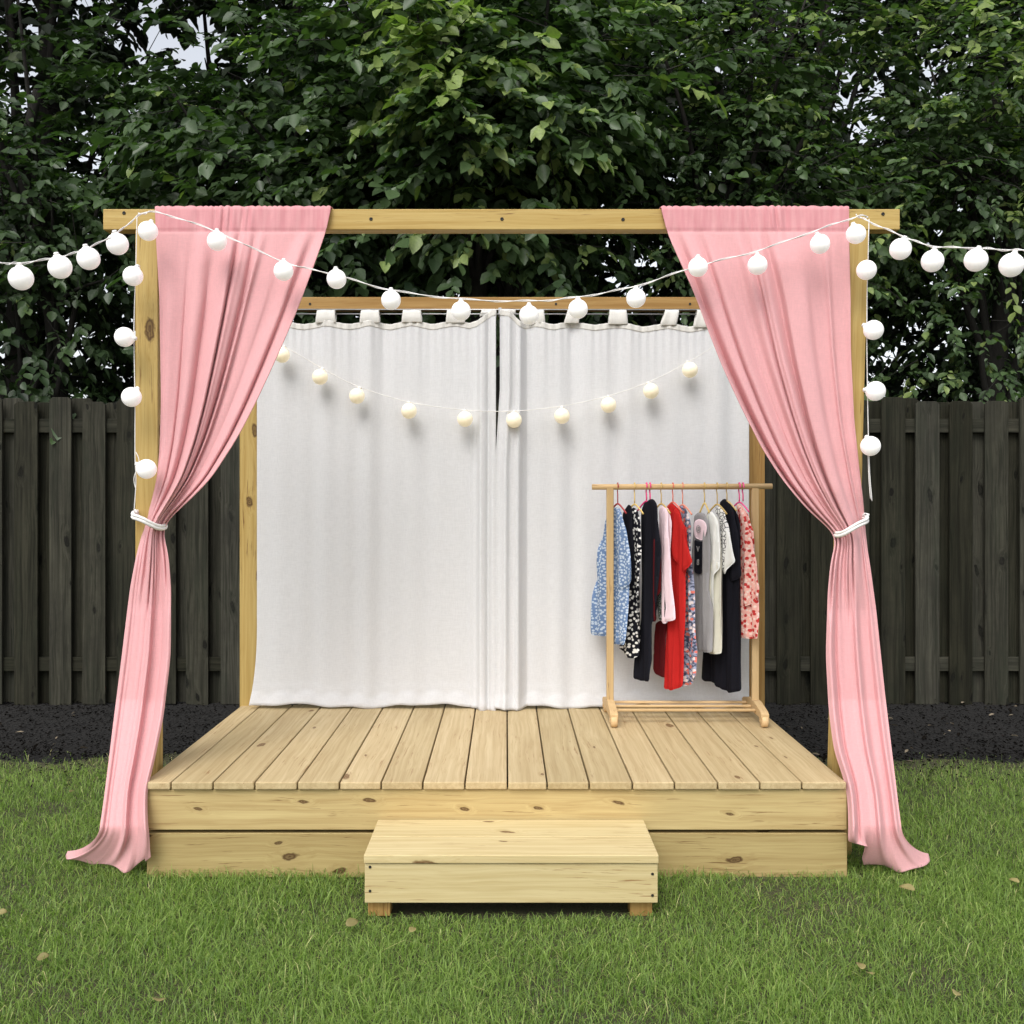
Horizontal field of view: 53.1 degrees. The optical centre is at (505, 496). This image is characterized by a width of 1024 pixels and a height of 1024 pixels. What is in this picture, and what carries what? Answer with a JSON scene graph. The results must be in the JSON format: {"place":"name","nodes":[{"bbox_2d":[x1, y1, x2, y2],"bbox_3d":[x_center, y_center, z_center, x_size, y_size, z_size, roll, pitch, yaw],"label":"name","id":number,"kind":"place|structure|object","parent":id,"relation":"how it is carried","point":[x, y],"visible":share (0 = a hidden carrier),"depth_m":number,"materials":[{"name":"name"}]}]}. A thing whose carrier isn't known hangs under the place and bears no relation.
{"place":"outdoors","nodes":[
{"label":"outdoors","id":0,"kind":"place"},
{"bbox_2d":[0,749,1023,1023],"bbox_3d":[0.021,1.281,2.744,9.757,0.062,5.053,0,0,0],"label":"grass","id":1,"kind":"structure","parent":0,"point":[426,987],"depth_m":2.97,"materials":[{"name":"green plant"}]},
{"bbox_2d":[0,908,6,914],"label":"fallen leaf","id":2,"kind":"object","parent":1,"relation":"on","point":[2,910],"visible":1,"depth_m":3.14,"materials":[{"name":"yellow plant"}]},
{"bbox_2d":[37,952,48,960],"bbox_3d":[-1.275,1.265,2.818,0.031,0.012,0.028,0,0,0],"label":"fallen leaf","id":3,"kind":"object","parent":1,"relation":"on","point":[41,955],"visible":1,"depth_m":2.82,"materials":[{"name":"beige plant"}]},
{"bbox_2d":[152,997,164,1000],"bbox_3d":[-0.874,1.264,2.578,0.032,0.013,0.030,0,0,28],"label":"fallen leaf","id":4,"kind":"object","parent":1,"relation":"on","point":[158,999],"visible":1,"depth_m":2.58,"materials":[{"name":"beige plant"}]},
{"bbox_2d":[346,918,357,926],"bbox_3d":[-0.459,1.263,3.048,0.035,0.015,0.036,0,0,0],"label":"fallen leaf","id":5,"kind":"object","parent":1,"relation":"on","point":[351,922],"visible":1,"depth_m":3.05,"materials":[{"name":"yellow plant"}]},
{"bbox_2d":[409,927,415,931],"bbox_3d":[-0.274,1.267,3.005,0.022,0.009,0.037,0,0,0],"label":"fallen leaf","id":6,"kind":"object","parent":1,"relation":"on","point":[411,929],"visible":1,"depth_m":3.00,"materials":[{"name":"beige plant"}]},
{"bbox_2d":[144,704,846,876],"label":"stage platform","id":7,"kind":"structure","parent":1,"relation":"on","point":[300,788],"depth_m":3.52,"materials":[{"name":"brown wood"}]},
{"bbox_2d":[240,297,764,706],"bbox_3d":[-0.018,0.030,4.826,2.459,1.932,0.074,0,0,0],"label":"back frame","id":8,"kind":"object","parent":7,"relation":"on","point":[248,539],"visible":0.55,"depth_m":4.79,"materials":[{"name":"beige wood"}]},
{"bbox_2d":[295,308,699,315],"bbox_3d":[-0.014,-0.857,4.761,2.255,0.035,0.057,0,0,0],"label":"curtain rod","id":9,"kind":"object","parent":8,"relation":"attached to","point":[498,309],"visible":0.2,"depth_m":4.75,"materials":[{"name":"metal"}]},
{"bbox_2d":[249,309,496,710],"bbox_3d":[-0.614,0.057,4.720,1.142,1.850,0.099,0,0,0],"label":"white curtain","id":10,"kind":"object","parent":9,"relation":"hanging from","point":[375,550],"visible":0.93,"depth_m":4.73,"materials":[{"name":"fabric"}]},
{"bbox_2d":[494,309,748,710],"bbox_3d":[0.534,0.055,4.708,1.178,1.844,0.113,0,0,0],"label":"white curtain","id":11,"kind":"object","parent":9,"relation":"hanging from","point":[550,520],"visible":0.77,"depth_m":4.73,"materials":[{"name":"fabric"}]},
{"bbox_2d":[276,345,713,427],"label":"string lights","id":12,"kind":"object","parent":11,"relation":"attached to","point":[513,418],"visible":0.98,"depth_m":4.64,"materials":[{"name":"beige plastic"}]},
{"bbox_2d":[592,483,772,726],"bbox_3d":[0.774,0.459,4.502,0.792,1.036,0.368,0,0,0],"label":"clothes rack","id":13,"kind":"object","parent":7,"relation":"on","point":[612,708],"visible":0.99,"depth_m":4.50,"materials":[{"name":"brown wood"}]},
{"bbox_2d":[614,482,626,513],"bbox_3d":[0.492,0.005,4.506,0.021,0.140,0.115,0,0,-29],"label":"clothes hanger","id":14,"kind":"object","parent":13,"relation":"hanging from","point":[617,503],"visible":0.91,"depth_m":4.50,"materials":[{"name":"plastic"}]},
{"bbox_2d":[590,507,631,644],"bbox_3d":[0.469,0.348,4.536,0.044,0.603,0.277,0,0,-34],"label":"dress","id":15,"kind":"object","parent":14,"relation":"hanging from","point":[622,569],"visible":0.88,"depth_m":4.51,"materials":[{"name":"blue fabric"}]},
{"bbox_2d":[631,482,643,513],"bbox_3d":[0.566,0.006,4.506,0.021,0.142,0.115,0,0,-29],"label":"clothes hanger","id":16,"kind":"object","parent":13,"relation":"hanging from","point":[632,505],"visible":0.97,"depth_m":4.49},
{"bbox_2d":[619,505,641,657],"bbox_3d":[0.550,0.373,4.523,0.044,0.678,0.142,0,0,-39],"label":"dress","id":17,"kind":"object","parent":16,"relation":"hanging from","point":[630,647],"visible":0.82,"depth_m":4.50,"materials":[{"name":"black fabric"}]},
{"bbox_2d":[637,482,650,510],"bbox_3d":[0.624,-0.001,4.509,0.036,0.128,0.115,0,0,-29],"label":"clothes hanger","id":18,"kind":"object","parent":13,"relation":"hanging from","point":[646,483],"visible":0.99,"depth_m":4.50,"materials":[{"name":"pink plastic"}]},
{"bbox_2d":[633,499,660,681],"bbox_3d":[0.624,0.411,4.498,0.040,0.806,0.162,0,0,-35],"label":"dress","id":19,"kind":"object","parent":18,"relation":"hanging from","point":[650,533],"visible":1,"depth_m":4.49,"materials":[{"name":"black fabric"}]},
{"bbox_2d":[653,539,660,621],"bbox_3d":[0.653,0.314,4.486,0.034,0.470,0.064,0,0,-12],"label":"hanging garment","id":20,"kind":"object","parent":13,"relation":"hanging from","point":[658,590],"visible":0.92,"depth_m":4.46,"materials":[{"name":"black fabric"}]},
{"bbox_2d":[657,482,670,513],"bbox_3d":[0.683,0.005,4.506,0.021,0.140,0.115,0,0,-29],"label":"clothes hanger","id":21,"kind":"object","parent":13,"relation":"hanging from","point":[661,503],"visible":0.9,"depth_m":4.50,"materials":[{"name":"beige wood"}]},
{"bbox_2d":[657,506,674,623],"bbox_3d":[0.700,0.296,4.475,0.039,0.516,0.106,0,0,-32],"label":"cardigan","id":22,"kind":"object","parent":21,"relation":"hanging from","point":[665,605],"visible":0.96,"depth_m":4.46,"materials":[{"name":"pink fabric"}]},
{"bbox_2d":[667,482,682,512],"bbox_3d":[0.734,0.002,4.506,0.021,0.132,0.115,0,0,-29],"label":"clothes hanger","id":23,"kind":"object","parent":13,"relation":"hanging from","point":[679,508],"visible":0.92,"depth_m":4.50,"materials":[{"name":"plastic"}]},
{"bbox_2d":[653,503,691,689],"bbox_3d":[0.731,0.439,4.505,0.047,0.828,0.248,0,0,-36],"label":"dress","id":24,"kind":"object","parent":23,"relation":"hanging from","point":[668,660],"visible":0.92,"depth_m":4.48,"materials":[{"name":"red fabric"}]},
{"bbox_2d":[679,482,691,514],"bbox_3d":[0.777,0.007,4.506,0.021,0.144,0.115,0,0,-29],"label":"clothes hanger","id":25,"kind":"object","parent":13,"relation":"hanging from","point":[682,504],"visible":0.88,"depth_m":4.50,"materials":[{"name":"pink plastic"}]},
{"bbox_2d":[679,506,696,686],"bbox_3d":[0.797,0.435,4.479,0.038,0.800,0.112,0,0,-31],"label":"dress","id":26,"kind":"object","parent":25,"relation":"hanging from","point":[690,654],"visible":0.82,"depth_m":4.46,"materials":[{"name":"fabric"}]},
{"bbox_2d":[699,482,709,512],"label":"clothes hanger","id":27,"kind":"object","parent":13,"relation":"hanging from","point":[704,501],"visible":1,"depth_m":4.50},
{"bbox_2d":[692,513,712,652],"bbox_3d":[0.861,0.375,4.494,0.043,0.614,0.112,0,0,-36],"label":"shirt","id":28,"kind":"object","parent":27,"relation":"hanging from","point":[701,549],"visible":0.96,"depth_m":4.47,"materials":[{"name":"grey fabric"}]},
{"bbox_2d":[706,512,722,653],"bbox_3d":[0.902,0.376,4.487,0.045,0.624,0.118,0,0,-39],"label":"long shirt","id":29,"kind":"object","parent":27,"relation":"hanging from","point":[715,583],"visible":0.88,"depth_m":4.46,"materials":[{"name":"white fabric"}]},
{"bbox_2d":[707,482,726,514],"bbox_3d":[0.929,0.006,4.506,0.021,0.142,0.115,0,0,-29],"label":"clothes hanger","id":30,"kind":"object","parent":13,"relation":"hanging from","point":[720,506],"visible":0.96,"depth_m":4.50,"materials":[{"name":"beige wood"}]},
{"bbox_2d":[715,506,734,573],"bbox_3d":[0.955,0.188,4.468,0.035,0.296,0.117,0,0,-21],"label":"blouse","id":31,"kind":"object","parent":30,"relation":"hanging from","point":[728,559],"visible":1,"depth_m":4.45,"materials":[{"name":"white fabric"}]},
{"bbox_2d":[726,482,736,510],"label":"clothes hanger","id":32,"kind":"object","parent":13,"relation":"hanging from","point":[732,505],"visible":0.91,"depth_m":4.49,"materials":[{"name":"beige wood"}]},
{"bbox_2d":[702,499,741,692],"bbox_3d":[0.954,0.434,4.528,0.045,0.852,0.231,0,0,-35],"label":"dress","id":33,"kind":"object","parent":32,"relation":"hanging from","point":[722,670],"visible":0.7,"depth_m":4.48,"materials":[{"name":"black fabric"}]},
{"bbox_2d":[734,482,749,511],"bbox_3d":[1.033,0.001,4.509,0.036,0.133,0.115,0,0,-29],"label":"clothes hanger","id":34,"kind":"object","parent":13,"relation":"hanging from","point":[739,483],"visible":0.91,"depth_m":4.50,"materials":[{"name":"pink plastic"}]},
{"bbox_2d":[737,504,758,638],"bbox_3d":[1.055,0.324,4.461,0.047,0.586,0.142,0,0,-38],"label":"dress","id":35,"kind":"object","parent":34,"relation":"hanging from","point":[749,593],"visible":0.97,"depth_m":4.45,"materials":[{"name":"pink fabric"}]},
{"bbox_2d":[103,209,899,853],"bbox_3d":[-0.016,0.134,3.768,2.909,2.371,0.066,0,0,0],"label":"front frame","id":36,"kind":"object","parent":1,"relation":"on","point":[413,221],"visible":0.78,"depth_m":3.74,"materials":[{"name":"brown wood"}]},
{"bbox_2d":[0,212,149,289],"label":"string lights","id":37,"kind":"object","parent":36,"relation":"hanging from","point":[21,276],"visible":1,"depth_m":3.21,"materials":[{"name":"white plastic"}]},
{"bbox_2d":[114,218,156,511],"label":"string lights","id":38,"kind":"object","parent":36,"relation":"hanging from","point":[132,396],"visible":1,"depth_m":3.62,"materials":[{"name":"white plastic"}]},
{"bbox_2d":[131,509,167,530],"bbox_3d":[-1.294,0.082,3.717,0.123,0.079,0.165,0,0,0],"label":"curtain tieback","id":39,"kind":"object","parent":36,"relation":"attached to","point":[135,515],"visible":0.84,"depth_m":3.65,"materials":[{"name":"white fabric"}]},
{"bbox_2d":[66,205,332,872],"bbox_3d":[-1.098,0.113,3.626,0.924,2.352,0.368,0,0,0],"label":"pink curtain","id":40,"kind":"object","parent":36,"relation":"hanging from","point":[228,312],"visible":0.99,"depth_m":3.70,"materials":[{"name":"fabric"}]},
{"bbox_2d":[138,211,867,324],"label":"string lights","id":41,"kind":"object","parent":36,"relation":"hanging from","point":[757,264],"visible":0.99,"depth_m":3.59,"materials":[{"name":"white plastic"}]},
{"bbox_2d":[659,205,929,872],"bbox_3d":[1.021,0.113,3.628,0.916,2.352,0.363,0,0,0],"label":"pink curtain","id":42,"kind":"object","parent":36,"relation":"hanging from","point":[779,329],"visible":0.98,"depth_m":3.70,"materials":[{"name":"fabric"}]},
{"bbox_2d":[833,513,869,537],"bbox_3d":[1.250,0.102,3.717,0.125,0.090,0.165,0,0,0],"label":"curtain tieback","id":43,"kind":"object","parent":36,"relation":"attached to","point":[853,527],"visible":0.74,"depth_m":3.65,"materials":[{"name":"white fabric"}]},
{"bbox_2d":[856,220,885,500],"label":"string lights","id":44,"kind":"object","parent":36,"relation":"hanging from","point":[873,390],"visible":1,"depth_m":3.63,"materials":[{"name":"white plastic"}]},
{"bbox_2d":[856,214,1023,276],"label":"string lights","id":45,"kind":"object","parent":36,"relation":"hanging from","point":[976,259],"visible":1,"depth_m":3.28,"materials":[{"name":"white plastic"}]},
{"bbox_2d":[364,820,658,915],"bbox_3d":[0.016,1.208,3.337,0.911,0.204,0.348,0,0,0],"label":"wooden step","id":46,"kind":"object","parent":1,"relation":"on","point":[511,861],"visible":0.98,"depth_m":3.17,"materials":[{"name":"brown wood"}]},
{"bbox_2d":[0,702,1023,763],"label":"mulch bed","id":47,"kind":"object","parent":1,"relation":"on","point":[199,732],"visible":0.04,"depth_m":5.70,"materials":[{"name":"black soil"}]},
{"bbox_2d":[0,0,212,402],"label":"leafy tree","id":48,"kind":"object","parent":47,"relation":"on","point":[124,39],"visible":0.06,"depth_m":9.67,"materials":[{"name":"green plant"}]},
{"bbox_2d":[0,0,253,397],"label":"leafy tree","id":49,"kind":"object","parent":47,"relation":"on","point":[47,52],"visible":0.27,"depth_m":9.10,"materials":[{"name":"green plant"}]},
{"bbox_2d":[0,0,298,403],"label":"leafy tree","id":50,"kind":"object","parent":47,"relation":"on","point":[40,211],"visible":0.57,"depth_m":7.58,"materials":[{"name":"green plant"}]},
{"bbox_2d":[0,0,538,402],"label":"leafy tree","id":51,"kind":"object","parent":47,"relation":"on","point":[174,32],"visible":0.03,"depth_m":9.01,"materials":[{"name":"green plant"}]},
{"bbox_2d":[26,0,593,444],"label":"leafy tree","id":52,"kind":"object","parent":47,"relation":"on","point":[304,66],"visible":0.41,"depth_m":7.13,"materials":[{"name":"green plant"}]},
{"bbox_2d":[195,0,711,292],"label":"leafy tree","id":53,"kind":"object","parent":47,"relation":"on","point":[220,29],"visible":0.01,"depth_m":9.84,"materials":[{"name":"green plant"}]},
{"bbox_2d":[152,0,851,326],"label":"leafy tree","id":54,"kind":"object","parent":47,"relation":"on","point":[602,282],"visible":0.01,"depth_m":8.44,"materials":[{"name":"green plant"}]},
{"bbox_2d":[0,397,1023,705],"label":"wooden fence","id":55,"kind":"object","parent":47,"relation":"on","point":[944,525],"visible":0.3,"depth_m":6.33,"materials":[{"name":"grey wood"}]},
{"bbox_2d":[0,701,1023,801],"bbox_3d":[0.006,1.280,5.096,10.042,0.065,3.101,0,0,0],"label":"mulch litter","id":56,"kind":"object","parent":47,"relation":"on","point":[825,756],"visible":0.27,"depth_m":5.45,"materials":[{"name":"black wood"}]},
{"bbox_2d":[210,0,819,402],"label":"leafy tree","id":57,"kind":"object","parent":47,"relation":"on","point":[505,152],"visible":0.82,"depth_m":6.48,"materials":[{"name":"green plant"}]},
{"bbox_2d":[431,0,1022,386],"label":"leafy tree","id":58,"kind":"object","parent":47,"relation":"on","point":[760,121],"visible":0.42,"depth_m":6.99,"materials":[{"name":"green plant"}]},
{"bbox_2d":[559,0,1023,204],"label":"leafy tree","id":59,"kind":"object","parent":47,"relation":"on","point":[880,73],"visible":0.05,"depth_m":9.24,"materials":[{"name":"green plant"}]},
{"bbox_2d":[623,283,978,401],"bbox_3d":[1.989,-0.386,9.238,4.915,3.635,3.394,0,0,-16],"label":"leafy tree","id":60,"kind":"object","parent":47,"relation":"on","point":[885,371],"visible":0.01,"depth_m":8.93,"materials":[{"name":"green plant"}]},
{"bbox_2d":[580,0,1023,401],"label":"leafy tree","id":61,"kind":"object","parent":47,"relation":"on","point":[897,321],"visible":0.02,"depth_m":9.47,"materials":[{"name":"green plant"}]},
{"bbox_2d":[625,0,1023,403],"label":"leafy tree","id":62,"kind":"object","parent":47,"relation":"on","point":[1000,215],"visible":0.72,"depth_m":7.12,"materials":[{"name":"green plant"}]},
{"bbox_2d":[821,0,1023,400],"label":"leafy tree","id":63,"kind":"object","parent":47,"relation":"on","point":[1001,8],"visible":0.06,"depth_m":9.42,"materials":[{"name":"green plant"}]},
{"bbox_2d":[856,0,1021,88],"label":"leafy tree","id":64,"kind":"object","parent":47,"relation":"on","point":[924,15],"visible":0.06,"depth_m":11.36,"materials":[{"name":"green plant"}]},
{"bbox_2d":[864,293,1023,401],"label":"leafy tree","id":65,"kind":"object","parent":47,"relation":"on","point":[938,359],"visible":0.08,"depth_m":8.86,"materials":[{"name":"green plant"}]},
{"bbox_2d":[856,962,865,968],"bbox_3d":[0.961,1.266,2.773,0.025,0.010,0.041,0,0,0],"label":"fallen leaf","id":66,"kind":"object","parent":1,"relation":"on","point":[861,965],"visible":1,"depth_m":2.77,"materials":[{"name":"beige plant"}]},
{"bbox_2d":[899,884,914,890],"bbox_3d":[1.300,1.264,3.324,0.029,0.014,0.052,0,0,-35],"label":"fallen leaf","id":67,"kind":"object","parent":1,"relation":"on","point":[908,886],"visible":1,"depth_m":3.33,"materials":[{"name":"yellow plant"}]},
{"bbox_2d":[952,989,960,995],"bbox_3d":[1.152,1.266,2.619,0.022,0.010,0.023,0,0,0],"label":"fallen leaf","id":68,"kind":"object","parent":1,"relation":"on","point":[955,992],"visible":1,"depth_m":2.62,"materials":[{"name":"beige plant"}]},
{"bbox_2d":[1009,878,1018,882],"bbox_3d":[1.681,1.266,3.388,0.025,0.008,0.033,0,0,0],"label":"fallen leaf","id":69,"kind":"object","parent":1,"relation":"on","point":[1015,880],"visible":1,"depth_m":3.39,"materials":[{"name":"yellow plant"}]},
{"bbox_2d":[0,0,1023,400],"label":"sky","id":70,"kind":"structure","parent":0,"point":[192,54],"materials":[{"name":"white"}]}
]}

